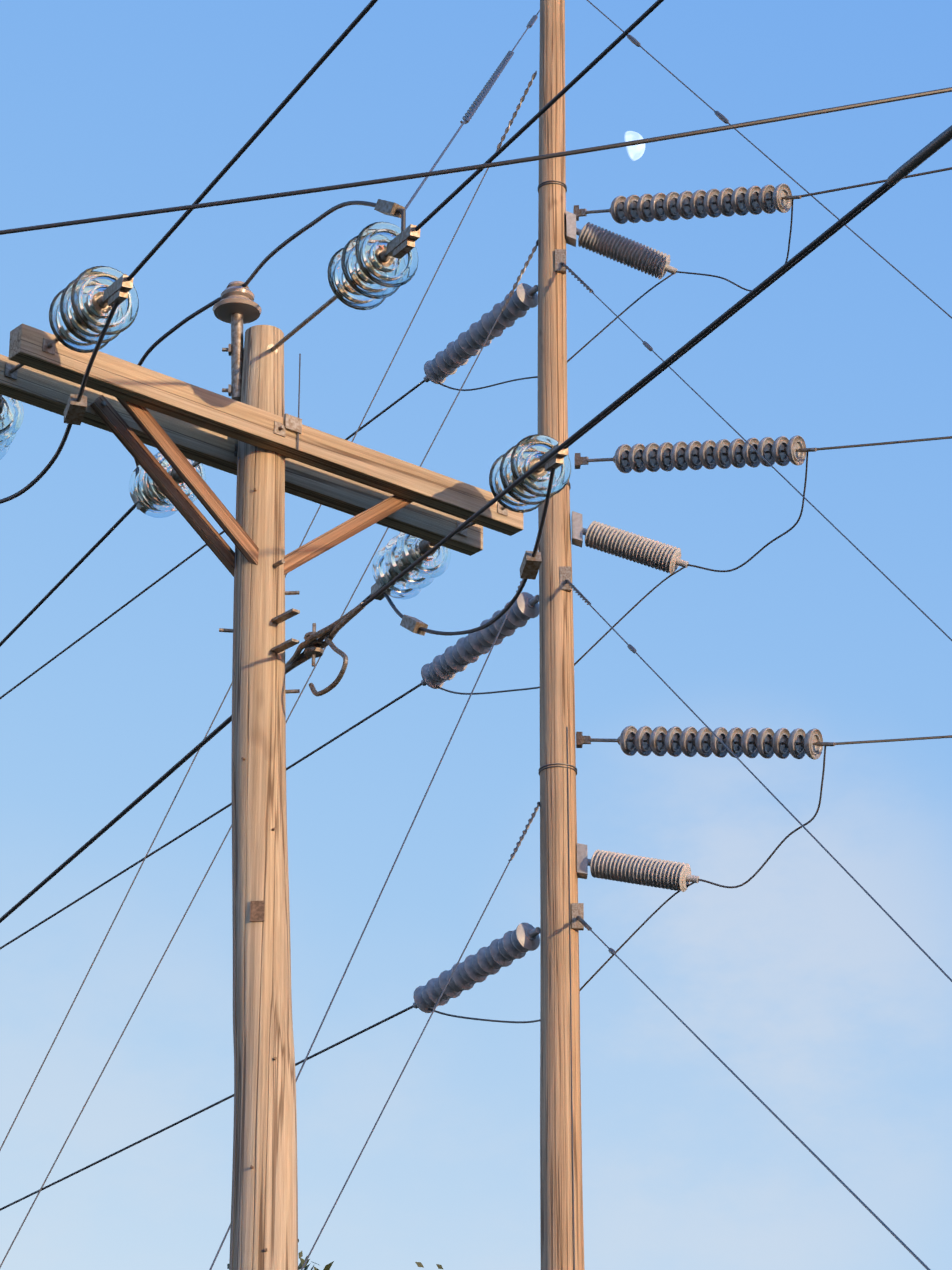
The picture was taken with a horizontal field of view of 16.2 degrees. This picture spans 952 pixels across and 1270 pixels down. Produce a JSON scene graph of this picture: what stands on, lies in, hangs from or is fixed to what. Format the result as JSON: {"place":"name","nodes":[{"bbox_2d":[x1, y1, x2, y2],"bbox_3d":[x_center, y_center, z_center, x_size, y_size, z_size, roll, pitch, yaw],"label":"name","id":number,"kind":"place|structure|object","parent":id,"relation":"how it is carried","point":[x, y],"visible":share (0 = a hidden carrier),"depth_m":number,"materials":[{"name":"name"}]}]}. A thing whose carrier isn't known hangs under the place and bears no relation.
{"place":"outdoors","nodes":[
{"label":"outdoors","id":0,"kind":"place"},
{"bbox_2d":[0,0,951,1269],"label":"sky","id":1,"kind":"structure","parent":0,"point":[793,976],"materials":[{"name":"blue"}]},
{"label":"ground","id":2,"kind":"structure","parent":0,"visible":0},
{"bbox_2d":[227,1239,333,1269],"bbox_3d":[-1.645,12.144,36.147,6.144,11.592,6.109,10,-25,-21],"label":"tree","id":3,"kind":"object","parent":2,"relation":"on","point":[326,1267],"visible":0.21,"depth_m":38.22,"materials":[{"name":"green plant"}]},
{"bbox_2d":[415,1262,442,1268],"bbox_3d":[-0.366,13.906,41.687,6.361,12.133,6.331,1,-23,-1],"label":"tree","id":4,"kind":"object","parent":2,"relation":"on","point":[419,1264],"visible":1,"depth_m":44.07,"materials":[{"name":"green plant"}]},
{"bbox_2d":[0,0,951,1269],"bbox_3d":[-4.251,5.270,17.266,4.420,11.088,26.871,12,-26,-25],"label":"utility pole","id":5,"kind":"object","parent":2,"relation":"on","point":[69,372],"visible":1,"depth_m":14.41,"materials":[{"name":"brown wood"}]},
{"bbox_2d":[0,0,951,1269],"bbox_3d":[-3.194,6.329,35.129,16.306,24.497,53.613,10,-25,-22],"label":"transmission pole","id":6,"kind":"object","parent":2,"relation":"on","point":[564,864],"visible":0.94,"depth_m":28.79,"materials":[{"name":"brown wood"}]}
]}

